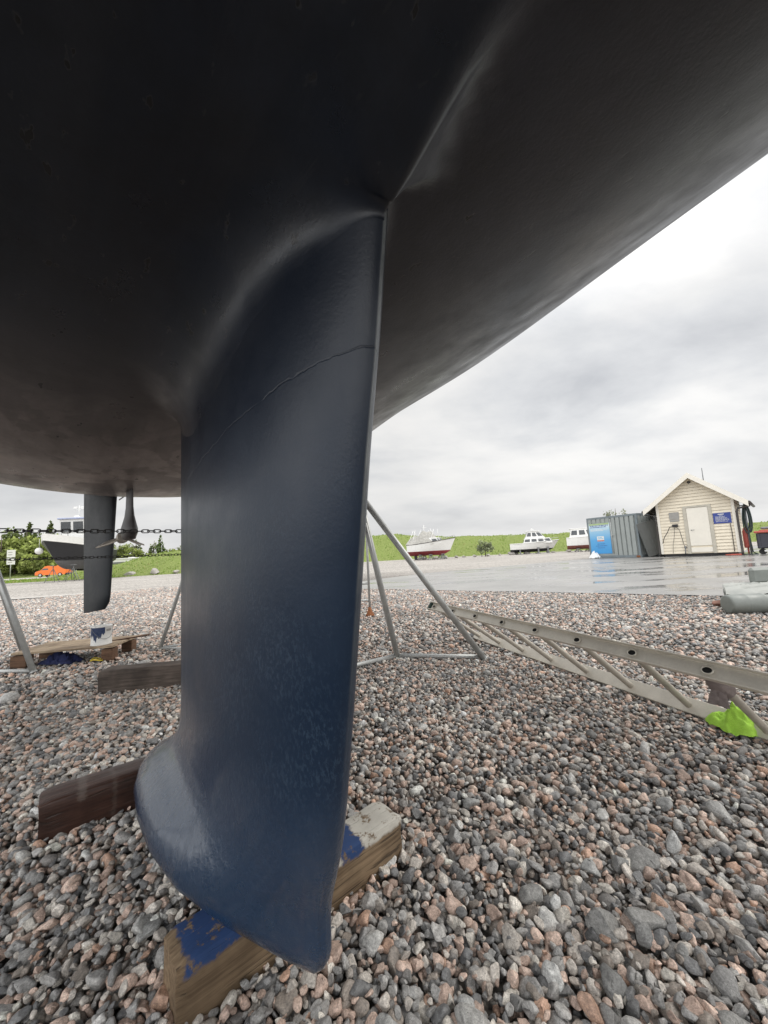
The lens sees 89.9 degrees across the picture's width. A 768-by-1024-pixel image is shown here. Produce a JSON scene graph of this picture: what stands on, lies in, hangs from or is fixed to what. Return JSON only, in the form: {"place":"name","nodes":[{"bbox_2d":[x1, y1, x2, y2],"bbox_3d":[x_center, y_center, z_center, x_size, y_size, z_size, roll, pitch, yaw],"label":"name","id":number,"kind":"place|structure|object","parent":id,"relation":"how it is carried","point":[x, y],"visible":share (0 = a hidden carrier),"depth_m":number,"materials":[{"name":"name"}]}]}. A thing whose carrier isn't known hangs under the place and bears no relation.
{"place":"outdoors","nodes":[
{"label":"outdoors","id":0,"kind":"place"},
{"bbox_2d":[2,570,82,578],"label":"grass mound","id":1,"kind":"object","parent":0,"point":[13,575],"depth_m":75.84,"materials":[{"name":"green plant"}]},
{"bbox_2d":[113,557,138,563],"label":"white building","id":2,"kind":"structure","parent":0,"point":[119,560],"depth_m":80.10,"materials":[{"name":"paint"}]},
{"bbox_2d":[0,542,767,1023],"bbox_3d":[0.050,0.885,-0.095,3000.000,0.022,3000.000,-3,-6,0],"label":"ground","id":3,"kind":"structure","parent":0,"point":[390,568],"depth_m":2.40,"materials":[{"name":"grey gravel"}]},
{"bbox_2d":[44,565,59,582],"bbox_3d":[-27.102,5.088,31.661,0.869,1.376,0.996,-3,-6,0],"label":"tripod stand","id":4,"kind":"object","parent":3,"relation":"on","point":[53,574],"visible":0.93,"depth_m":31.64,"materials":[{"name":"metal"}]},
{"bbox_2d":[41,506,117,568],"bbox_3d":[-26.993,1.671,33.700,3.402,6.600,8.058,-2,-6,-9],"label":"work boat","id":5,"kind":"object","parent":4,"relation":"on","point":[66,545],"visible":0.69,"depth_m":31.92,"materials":[{"name":"white paint"}]},
{"bbox_2d":[35,539,42,553],"bbox_3d":[-27.123,2.722,30.273,0.528,1.220,0.520,-3,-6,0],"label":"ball fender","id":6,"kind":"object","parent":5,"relation":"hanging from","point":[38,550],"visible":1,"depth_m":30.11,"materials":[{"name":"white paint"}]},
{"bbox_2d":[65,564,79,580],"bbox_3d":[-25.623,5.031,31.903,0.869,1.376,0.996,-3,-6,0],"label":"tripod stand","id":7,"kind":"object","parent":3,"relation":"on","point":[73,572],"visible":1,"depth_m":31.88,"materials":[{"name":"metal"}]},
{"bbox_2d":[0,586,178,599],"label":"asphalt lane","id":8,"kind":"structure","parent":3,"relation":"on","point":[58,595],"depth_m":13.95,"materials":[{"name":"grey asphalt"}]},
{"bbox_2d":[0,586,767,1023],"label":"gravel","id":9,"kind":"structure","parent":3,"relation":"on","point":[600,938],"depth_m":1.18,"materials":[{"name":"grey gravel"}]},
{"bbox_2d":[0,571,37,673],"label":"boat stand","id":10,"kind":"object","parent":9,"relation":"on","point":[19,637],"visible":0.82,"depth_m":3.43,"materials":[{"name":"metal"}]},
{"bbox_2d":[37,651,83,664],"bbox_3d":[-3.101,1.391,3.695,0.378,0.113,0.218,-3,-6,0],"label":"blue cloth","id":11,"kind":"object","parent":9,"relation":"on","point":[60,658],"visible":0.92,"depth_m":3.65,"materials":[{"name":"blue fabric"}]},
{"bbox_2d":[10,635,138,668],"bbox_3d":[-3.055,1.390,3.859,0.880,0.139,0.504,-2,-6,-7],"label":"wood pallet","id":12,"kind":"object","parent":9,"relation":"on","point":[109,652],"visible":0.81,"depth_m":3.71,"materials":[{"name":"brown wood"}]},
{"bbox_2d":[90,624,112,645],"bbox_3d":[-2.765,1.203,3.770,0.179,0.180,0.179,1,-7,-34],"label":"paint tin","id":13,"kind":"object","parent":12,"relation":"on","point":[101,634],"visible":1,"depth_m":3.71,"materials":[{"name":"metal"}]},
{"bbox_2d":[112,633,150,640],"bbox_3d":[-2.622,1.296,3.963,0.380,0.015,0.060,-6,-5,-16],"label":"stirring stick","id":14,"kind":"object","parent":12,"relation":"on","point":[132,637],"visible":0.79,"depth_m":3.96,"materials":[{"name":"brown wood"}]},
{"bbox_2d":[38,756,145,843],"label":"timber beam","id":15,"kind":"structure","parent":9,"relation":"on","point":[67,807],"depth_m":1.35,"materials":[{"name":"brown wood"}]},
{"bbox_2d":[90,657,102,661],"bbox_3d":[-2.726,1.403,3.668,0.134,0.028,0.112,-3,-6,0],"label":"yellow strap","id":16,"kind":"object","parent":9,"relation":"on","point":[95,659],"visible":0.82,"depth_m":3.63,"materials":[{"name":"yellow fabric"}]},
{"bbox_2d":[97,660,180,693],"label":"timber beam","id":17,"kind":"structure","parent":9,"relation":"on","point":[130,677],"depth_m":2.78,"materials":[{"name":"brown wood"}]},
{"bbox_2d":[158,581,180,649],"bbox_3d":[-1.888,0.546,4.041,0.830,1.747,0.704,0,-7,-31],"label":"boat stand","id":18,"kind":"object","parent":9,"relation":"on","point":[173,647],"visible":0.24,"depth_m":4.05,"materials":[{"name":"metal"}]},
{"bbox_2d":[163,802,401,1023],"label":"timber beam","id":19,"kind":"structure","parent":9,"relation":"on","point":[210,962],"depth_m":0.81,"materials":[{"name":"brown wood"}]},
{"bbox_2d":[0,0,767,973],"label":"sailing yacht","id":20,"kind":"object","parent":19,"relation":"on","point":[268,268],"visible":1,"depth_m":0.72,"materials":[{"name":"blue metal"}]},
{"bbox_2d":[361,510,373,615],"bbox_3d":[-0.815,0.749,5.753,1.325,1.577,0.124,-5,-6,17],"label":"work trestle","id":21,"kind":"object","parent":9,"relation":"on","point":[369,612],"visible":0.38,"depth_m":5.53,"materials":[{"name":"metal"}]},
{"bbox_2d":[357,500,486,666],"bbox_3d":[-0.095,0.343,3.035,1.686,1.754,0.465,-1,-7,-20],"label":"boat stand","id":22,"kind":"object","parent":9,"relation":"on","point":[481,655],"visible":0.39,"depth_m":3.01,"materials":[{"name":"metal"}]},
{"bbox_2d":[427,601,767,740],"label":"ladder","id":23,"kind":"object","parent":9,"relation":"on","point":[648,658],"visible":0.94,"depth_m":2.03,"materials":[{"name":"metal"}]},
{"bbox_2d":[704,679,736,708],"bbox_3d":[1.363,0.701,1.561,0.136,0.142,0.083,0,-7,-29],"label":"tied cloth","id":24,"kind":"object","parent":23,"relation":"attached to","point":[720,694],"visible":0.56,"depth_m":1.54,"materials":[{"name":"fabric"}]},
{"bbox_2d":[705,701,757,736],"bbox_3d":[1.585,0.907,1.727,0.194,0.121,0.202,-3,-6,0],"label":"cleaning rag","id":25,"kind":"object","parent":23,"relation":"on","point":[735,720],"visible":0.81,"depth_m":1.69,"materials":[{"name":"green fabric"}]},
{"bbox_2d":[712,600,720,605],"bbox_3d":[4.073,1.113,4.697,0.137,0.074,0.096,-3,-6,0],"label":"brown stone","id":26,"kind":"object","parent":9,"relation":"on","point":[716,603],"visible":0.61,"depth_m":4.67,"materials":[{"name":"brown stone"}]},
{"bbox_2d":[720,567,767,613],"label":"inflatable dinghy","id":27,"kind":"object","parent":9,"relation":"on","point":[751,596],"visible":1,"depth_m":4.30,"materials":[{"name":"grey rubber"}]},
{"bbox_2d":[362,545,767,595],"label":"asphalt yard","id":28,"kind":"structure","parent":3,"relation":"on","point":[692,575],"depth_m":9.94,"materials":[{"name":"grey asphalt"}]},
{"bbox_2d":[589,550,599,557],"bbox_3d":[10.924,2.189,19.930,0.534,0.404,0.369,-3,-6,0],"label":"plastic bag","id":29,"kind":"object","parent":28,"relation":"on","point":[594,555],"visible":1,"depth_m":19.85,"materials":[{"name":"white plastic"}]},
{"bbox_2d":[586,513,664,557],"bbox_3d":[12.451,1.248,19.892,2.375,2.102,2.570,0,-7,-29],"label":"shipping container","id":30,"kind":"object","parent":28,"relation":"on","point":[616,536],"visible":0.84,"depth_m":19.13,"materials":[{"name":"grey metal"}]},
{"bbox_2d":[636,519,660,556],"bbox_3d":[12.510,1.213,17.988,0.850,1.600,0.067,-18,-7,2],"label":"leaning panel","id":31,"kind":"object","parent":28,"relation":"on","point":[647,531],"visible":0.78,"depth_m":17.98,"materials":[{"name":"grey metal"}]},
{"bbox_2d":[641,468,754,556],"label":"wooden shed","id":32,"kind":"structure","parent":28,"relation":"on","point":[696,516],"depth_m":16.53,"materials":[{"name":"beige wood"}]},
{"bbox_2d":[686,506,712,545],"bbox_3d":[13.458,0.614,16.454,0.090,1.630,0.720,3,-9,-44],"label":"door","id":33,"kind":"structure","parent":32,"relation":"in","point":[697,518],"depth_m":16.46,"materials":[{"name":"beige paint"}]},
{"bbox_2d":[739,504,758,554],"bbox_3d":[14.504,0.692,15.520,0.551,2.050,0.671,3,-9,-44],"label":"hose stand","id":34,"kind":"object","parent":28,"relation":"on","point":[746,531],"visible":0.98,"depth_m":15.45,"materials":[{"name":"metal"}]},
{"bbox_2d":[753,527,767,553],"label":"storage box","id":35,"kind":"object","parent":28,"relation":"on","point":[762,539],"visible":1,"depth_m":14.98,"materials":[{"name":"grey plastic"}]},
{"bbox_3d":[-2.438,0.278,0.991,0.958,1.701,1.057,-3,-6,0],"label":"boat stand","id":36,"kind":"object","parent":3,"relation":"on","visible":0},
{"bbox_2d":[0,528,180,532],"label":"chain","id":37,"kind":"object","parent":36,"relation":"attached to","point":[69,531],"visible":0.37,"depth_m":1.81,"materials":[{"name":"metal"}]},
{"bbox_2d":[0,553,180,560],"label":"chain","id":38,"kind":"object","parent":36,"relation":"attached to","point":[47,558],"visible":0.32,"depth_m":1.80,"materials":[{"name":"metal"}]},
{"bbox_2d":[0,154,767,570],"label":"sky","id":39,"kind":"structure","parent":0,"point":[654,373],"materials":[{"name":"white"}]},
{"bbox_2d":[4,521,767,583],"bbox_3d":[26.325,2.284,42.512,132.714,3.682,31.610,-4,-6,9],"label":"grass bank","id":40,"kind":"structure","parent":0,"point":[382,548],"depth_m":45.35,"materials":[{"name":"green plant"}]},
{"bbox_2d":[150,568,158,573],"bbox_3d":[-22.782,6.006,38.147,1.242,0.890,0.728,-7,-7,31],"label":"boulder","id":41,"kind":"object","parent":40,"relation":"on","point":[154,571],"visible":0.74,"depth_m":37.81,"materials":[{"name":"stone"}]},
{"bbox_2d":[476,539,494,556],"bbox_3d":[9.937,3.579,37.974,1.914,1.821,1.291,-2,-6,-13],"label":"bush","id":42,"kind":"object","parent":40,"relation":"on","point":[486,546],"visible":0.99,"depth_m":37.72,"materials":[{"name":"green plant"}]},
{"bbox_2d":[603,509,629,515],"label":"leafy tree","id":43,"kind":"object","parent":40,"relation":"on","point":[609,514],"visible":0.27,"depth_m":48.08,"materials":[{"name":"green plant"}]},
{"label":"grass verge","id":44,"kind":"structure","parent":0,"visible":0},
{"bbox_2d":[6,550,15,579],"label":"sign post","id":45,"kind":"object","parent":44,"relation":"on","point":[10,553],"visible":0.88,"depth_m":44.89,"materials":[{"name":"metal"}]},
{"bbox_2d":[123,571,135,575],"bbox_3d":[-25.041,6.108,37.970,1.048,0.478,0.833,0,-7,-25],"label":"boulder","id":46,"kind":"object","parent":44,"relation":"on","point":[129,573],"visible":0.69,"depth_m":37.65,"materials":[{"name":"stone"}]},
{"label":"grass field","id":47,"kind":"structure","parent":0,"visible":0},
{"bbox_2d":[0,536,22,553],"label":"leafy tree","id":48,"kind":"object","parent":47,"relation":"on","point":[14,541],"visible":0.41,"depth_m":81.82,"materials":[{"name":"green plant"}]},
{"bbox_2d":[0,547,29,573],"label":"leafy tree","id":49,"kind":"object","parent":47,"relation":"on","point":[4,568],"visible":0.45,"depth_m":76.12,"materials":[{"name":"green plant"}]},
{"bbox_2d":[1,526,41,541],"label":"leafy tree","id":50,"kind":"object","parent":47,"relation":"on","point":[8,535],"visible":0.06,"depth_m":90.04,"materials":[{"name":"green plant"}]},
{"bbox_2d":[16,535,40,551],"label":"leafy tree","id":51,"kind":"object","parent":47,"relation":"on","point":[27,542],"visible":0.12,"depth_m":83.17,"materials":[{"name":"green plant"}]},
{"bbox_2d":[24,522,33,538],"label":"conifer tree","id":52,"kind":"object","parent":47,"relation":"on","point":[29,526],"visible":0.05,"depth_m":97.43,"materials":[{"name":"green plant"}]},
{"bbox_2d":[16,553,49,573],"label":"leafy tree","id":53,"kind":"object","parent":47,"relation":"on","point":[28,566],"visible":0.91,"depth_m":75.07,"materials":[{"name":"green plant"}]},
{"bbox_2d":[27,542,48,561],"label":"leafy tree","id":54,"kind":"object","parent":47,"relation":"on","point":[31,548],"visible":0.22,"depth_m":79.32,"materials":[{"name":"green plant"}]},
{"bbox_2d":[45,520,54,533],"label":"conifer tree","id":55,"kind":"object","parent":47,"relation":"on","point":[50,525],"visible":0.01,"depth_m":95.46,"materials":[{"name":"green plant"}]},
{"bbox_2d":[45,553,56,565],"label":"leafy tree","id":56,"kind":"object","parent":47,"relation":"on","point":[51,562],"visible":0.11,"depth_m":77.68,"materials":[{"name":"green plant"}]},
{"bbox_2d":[114,543,132,554],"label":"leafy tree","id":57,"kind":"object","parent":47,"relation":"on","point":[122,548],"visible":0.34,"depth_m":95.92,"materials":[{"name":"green plant"}]},
{"bbox_2d":[125,547,146,556],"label":"leafy tree","id":58,"kind":"object","parent":47,"relation":"on","point":[136,551],"visible":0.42,"depth_m":95.09,"materials":[{"name":"green plant"}]},
{"bbox_2d":[131,539,141,553],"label":"leafy tree","id":59,"kind":"object","parent":47,"relation":"on","point":[137,547],"visible":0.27,"depth_m":100.06,"materials":[{"name":"green plant"}]},
{"bbox_2d":[148,543,156,553],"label":"leafy tree","id":60,"kind":"object","parent":47,"relation":"on","point":[151,549],"visible":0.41,"depth_m":98.47,"materials":[{"name":"green plant"}]},
{"bbox_2d":[155,535,165,553],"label":"conifer tree","id":61,"kind":"object","parent":47,"relation":"on","point":[158,546],"visible":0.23,"depth_m":94.76,"materials":[{"name":"green plant"}]},
{"bbox_2d":[165,547,180,551],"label":"leafy tree","id":62,"kind":"object","parent":47,"relation":"on","point":[170,550],"visible":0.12,"depth_m":95.69,"materials":[{"name":"green plant"}]},
{"bbox_3d":[4.033,4.505,38.310,0.702,0.542,0.653,-7,-7,30],"label":"boat trestle","id":63,"kind":"object","parent":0,"visible":0},
{"bbox_2d":[406,525,455,559],"bbox_3d":[4.681,2.897,37.586,4.863,3.426,2.060,-7,-7,30],"label":"motor boat","id":64,"kind":"object","parent":63,"relation":"on","point":[423,543],"visible":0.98,"depth_m":37.15,"materials":[{"name":"white paint"}]},
{"bbox_3d":[13.483,3.915,38.090,0.340,0.645,0.300,-5,-6,16],"label":"support post","id":65,"kind":"object","parent":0,"visible":0},
{"bbox_2d":[510,528,558,552],"bbox_3d":[14.937,2.784,38.381,4.609,2.370,1.960,-5,-6,16],"label":"motor boat","id":66,"kind":"object","parent":65,"relation":"on","point":[533,541],"visible":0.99,"depth_m":37.77,"materials":[{"name":"white paint"}]},
{"bbox_3d":[17.878,3.512,35.385,0.693,0.368,0.645,-6,-7,24],"label":"boat trestle","id":67,"kind":"object","parent":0,"visible":0},
{"bbox_2d":[566,528,588,549],"bbox_3d":[19.370,2.361,35.231,4.854,1.910,2.060,-6,-7,24],"label":"motor boat","id":68,"kind":"object","parent":67,"relation":"on","point":[577,538],"visible":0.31,"depth_m":35.16,"materials":[{"name":"white paint"}]},
{"label":"road","id":69,"kind":"structure","parent":0,"visible":0},
{"bbox_2d":[34,565,70,577],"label":"orange car","id":70,"kind":"object","parent":69,"relation":"on","point":[46,570],"visible":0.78,"depth_m":65.81,"materials":[{"name":"paint"}]}
]}

